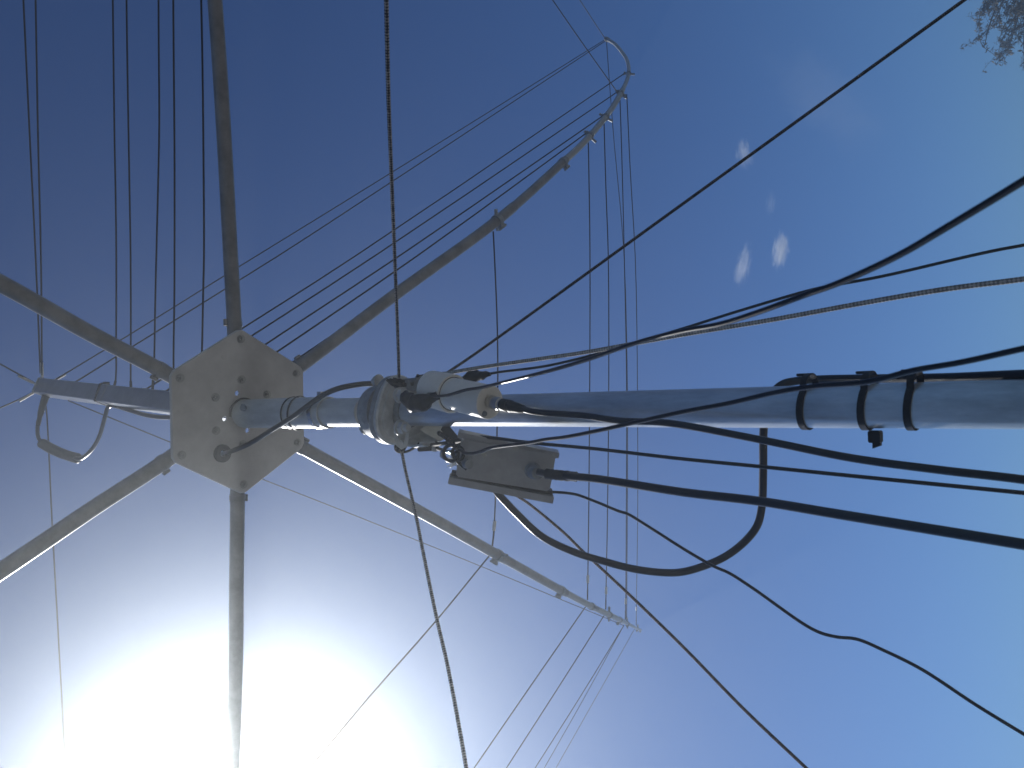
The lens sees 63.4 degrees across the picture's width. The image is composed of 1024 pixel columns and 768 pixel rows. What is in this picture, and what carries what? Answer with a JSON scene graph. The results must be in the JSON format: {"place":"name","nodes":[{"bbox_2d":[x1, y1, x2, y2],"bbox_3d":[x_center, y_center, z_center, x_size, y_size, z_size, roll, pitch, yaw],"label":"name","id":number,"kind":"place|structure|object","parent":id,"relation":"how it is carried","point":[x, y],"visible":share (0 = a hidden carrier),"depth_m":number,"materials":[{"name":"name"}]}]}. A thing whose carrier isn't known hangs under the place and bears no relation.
{"place":"outdoors","nodes":[
{"label":"outdoors","id":0,"kind":"place"},
{"bbox_2d":[0,0,1023,767],"label":"sky","id":1,"kind":"structure","parent":0,"point":[334,599],"materials":[{"name":"blue"}]},
{"label":"ground","id":2,"kind":"structure","parent":0,"visible":0},
{"bbox_2d":[517,497,807,767],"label":"guy rope","id":3,"kind":"object","parent":2,"relation":"on","point":[724,689],"visible":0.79,"depth_m":1.18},
{"bbox_2d":[399,379,1023,428],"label":"mast pole","id":4,"kind":"object","parent":2,"relation":"on","point":[987,404],"visible":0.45,"depth_m":0.92,"materials":[{"name":"metal"}]},
{"bbox_2d":[357,374,443,448],"bbox_3d":[-0.192,0.044,1.391,0.118,0.186,0.124,-2,-90,-48],"label":"guy bearing","id":5,"kind":"object","parent":4,"relation":"attached to","point":[378,416],"visible":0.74,"depth_m":1.35,"materials":[{"name":"metal"}]},
{"bbox_2d":[232,392,359,428],"bbox_3d":[-0.404,0.053,1.574,0.061,0.395,0.067,-45,-59,-40],"label":"mast stub","id":6,"kind":"object","parent":5,"relation":"attached to","point":[326,412],"visible":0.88,"depth_m":1.54,"materials":[{"name":"metal"}]},
{"bbox_2d":[280,396,303,429],"bbox_3d":[-0.410,0.055,1.581,0.065,0.033,0.066,-2,-90,-48],"label":"cable tie","id":7,"kind":"object","parent":6,"relation":"attached to","point":[288,410],"visible":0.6,"depth_m":1.56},
{"bbox_2d":[0,0,641,767],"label":"hexagonal beam antenna","id":8,"kind":"object","parent":6,"relation":"on","point":[196,400],"visible":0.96,"depth_m":1.77,"materials":[{"name":"metal"}]},
{"bbox_2d":[93,382,109,405],"bbox_3d":[-1.066,0.026,2.179,0.052,0.017,0.062,32,-115,-43],"label":"cable tie","id":9,"kind":"object","parent":8,"relation":"attached to","point":[99,385],"visible":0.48,"depth_m":2.16,"materials":[{"name":"black plastic"}]},
{"bbox_2d":[35,394,169,462],"bbox_3d":[-1.090,0.111,2.165,0.084,0.869,0.208,2,-93,-48],"label":"feed cable","id":10,"kind":"object","parent":8,"relation":"attached to","point":[47,446],"visible":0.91,"depth_m":2.30,"materials":[{"name":"black rubber"}]},
{"bbox_2d":[220,381,372,455],"bbox_3d":[-0.425,0.055,1.585,0.080,0.447,0.170,49,-126,-35],"label":"coax cable","id":11,"kind":"object","parent":8,"relation":"attached to","point":[308,405],"visible":0.88,"depth_m":1.51,"materials":[{"name":"black rubber"}]},
{"bbox_2d":[384,0,406,387],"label":"guy rope","id":12,"kind":"object","parent":5,"relation":"attached to","point":[396,382],"visible":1,"depth_m":1.07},
{"bbox_2d":[394,447,415,453],"bbox_3d":[-0.174,0.107,1.379,0.010,0.065,0.018,-2,-90,-48],"label":"rope loop","id":13,"kind":"object","parent":5,"relation":"hanging from","point":[409,450],"visible":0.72,"depth_m":1.38,"materials":[{"name":"black"}]},
{"bbox_2d":[417,441,438,451],"bbox_3d":[-0.135,0.101,1.349,0.033,0.038,0.016,-2,-90,-48],"label":"rope clamp","id":14,"kind":"object","parent":5,"relation":"attached to","point":[430,448],"visible":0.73,"depth_m":1.34,"materials":[{"name":"metal"}]},
{"bbox_2d":[430,439,460,446],"bbox_3d":[-0.094,0.088,1.245,0.102,0.183,0.007,15,-103,-47],"label":"link line","id":15,"kind":"object","parent":14,"relation":"attached to","point":[456,441],"visible":0.65,"depth_m":1.26,"materials":[{"name":"black"}]},
{"bbox_2d":[437,431,455,444],"bbox_3d":[-0.101,0.083,1.267,0.061,0.088,0.010,-19,-78,-47],"label":"shackle line","id":16,"kind":"object","parent":15,"relation":"attached to","point":[447,438],"visible":0.91,"depth_m":1.26,"materials":[{"name":"grey metal"}]},
{"bbox_2d":[448,429,558,503],"bbox_3d":[-0.010,0.114,1.143,0.136,0.135,0.079,24,-110,-45],"label":"junction box","id":17,"kind":"object","parent":15,"relation":"hanging from","point":[510,471],"visible":0.94,"depth_m":1.13,"materials":[{"name":"grey metal"}]},
{"bbox_2d":[480,435,1023,494],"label":"control cable","id":18,"kind":"object","parent":17,"relation":"attached to","point":[930,483],"visible":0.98,"depth_m":0.94,"materials":[{"name":"black rubber"}]},
{"bbox_2d":[536,468,1023,549],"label":"coax cable","id":19,"kind":"object","parent":17,"relation":"attached to","point":[917,527],"visible":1,"depth_m":0.84,"materials":[{"name":"black rubber"}]},
{"bbox_2d":[553,491,1023,735],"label":"control cable","id":20,"kind":"object","parent":17,"relation":"attached to","point":[970,701],"visible":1,"depth_m":0.99,"materials":[{"name":"black rubber"}]},
{"bbox_2d":[394,445,467,767],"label":"guy rope","id":21,"kind":"object","parent":5,"relation":"attached to","point":[456,712],"visible":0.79,"depth_m":1.18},
{"bbox_2d":[446,0,966,371],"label":"guy rope","id":22,"kind":"object","parent":5,"relation":"attached to","point":[883,58],"visible":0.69,"depth_m":1.17,"materials":[{"name":"black"}]},
{"bbox_2d":[415,276,1023,377],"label":"guy rope","id":23,"kind":"object","parent":5,"relation":"attached to","point":[882,299],"visible":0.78,"depth_m":0.99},
{"bbox_2d":[441,426,460,444],"bbox_3d":[-0.091,0.080,1.260,0.108,0.144,0.011,-26,-72,-46],"label":"webbing strap","id":24,"kind":"object","parent":4,"relation":"attached to","point":[450,432],"visible":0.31,"depth_m":1.28,"materials":[{"name":"black fabric"}]},
{"bbox_2d":[416,371,503,418],"bbox_3d":[-0.067,0.015,1.214,0.059,0.172,0.079,42,-122,-39],"label":"balun","id":25,"kind":"object","parent":4,"relation":"attached to","point":[482,403],"visible":0.91,"depth_m":1.19,"materials":[{"name":"white plastic"}]},
{"bbox_2d":[400,176,1023,412],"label":"control cable","id":26,"kind":"object","parent":25,"relation":"attached to","point":[412,402],"visible":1,"depth_m":0.65,"materials":[{"name":"black rubber"}]},
{"bbox_2d":[498,399,1023,483],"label":"coax cable","id":27,"kind":"object","parent":25,"relation":"attached to","point":[508,405],"visible":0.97,"depth_m":0.90,"materials":[{"name":"black rubber"}]},
{"bbox_2d":[462,243,1023,381],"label":"control cable","id":28,"kind":"object","parent":4,"relation":"attached to","point":[476,375],"visible":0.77,"depth_m":1.08,"materials":[{"name":"black rubber"}]},
{"bbox_2d":[493,369,1023,576],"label":"coax cable","id":29,"kind":"object","parent":4,"relation":"attached to","point":[745,540],"visible":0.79,"depth_m":1.10,"materials":[{"name":"black rubber"}]},
{"bbox_2d":[796,373,818,429],"bbox_3d":[0.329,0.020,0.927,0.052,0.017,0.064,-2,-90,-48],"label":"cable tie","id":30,"kind":"object","parent":4,"relation":"attached to","point":[800,400],"visible":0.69,"depth_m":0.91,"materials":[{"name":"black plastic"}]},
{"bbox_2d":[855,371,882,448],"bbox_3d":[0.380,0.027,0.882,0.052,0.023,0.083,-2,-90,-48],"label":"cable tie","id":31,"kind":"object","parent":4,"relation":"attached to","point":[875,438],"visible":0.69,"depth_m":0.87,"materials":[{"name":"black plastic"}]},
{"bbox_2d":[900,369,924,430],"bbox_3d":[0.412,0.016,0.854,0.052,0.017,0.064,-2,-90,-48],"label":"cable tie","id":32,"kind":"object","parent":4,"relation":"attached to","point":[907,399],"visible":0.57,"depth_m":0.84,"materials":[{"name":"black plastic"}]},
{"bbox_2d":[960,0,1023,72],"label":"autumn tree","id":33,"kind":"object","parent":2,"relation":"on","point":[1017,10],"visible":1,"depth_m":11.63,"materials":[{"name":"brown plant"}]},
{"bbox_3d":[-0.098,0.101,1.230,0.138,0.185,0.011,-2,-90,-48],"label":"link line","id":34,"kind":"object","parent":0,"visible":0},
{"bbox_2d":[440,449,455,459],"bbox_3d":[-0.085,0.098,1.125,0.012,0.042,0.017,-2,-90,-48],"label":"snap hook","id":35,"kind":"object","parent":34,"relation":"attached to","point":[447,450],"visible":0.3,"depth_m":1.13,"materials":[{"name":"silver metal"}]},
{"bbox_2d":[442,443,473,470],"bbox_3d":[-0.076,0.099,1.098,0.048,0.065,0.026,43,-122,-38],"label":"knotted cord","id":36,"kind":"object","parent":35,"relation":"hanging from","point":[464,462],"visible":0.99,"depth_m":1.08,"materials":[{"name":"black plastic"}]},
{"bbox_2d":[454,345,1023,454],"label":"control cable","id":37,"kind":"object","parent":36,"relation":"attached to","point":[975,359],"visible":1,"depth_m":0.68,"materials":[{"name":"black rubber"}]}
]}

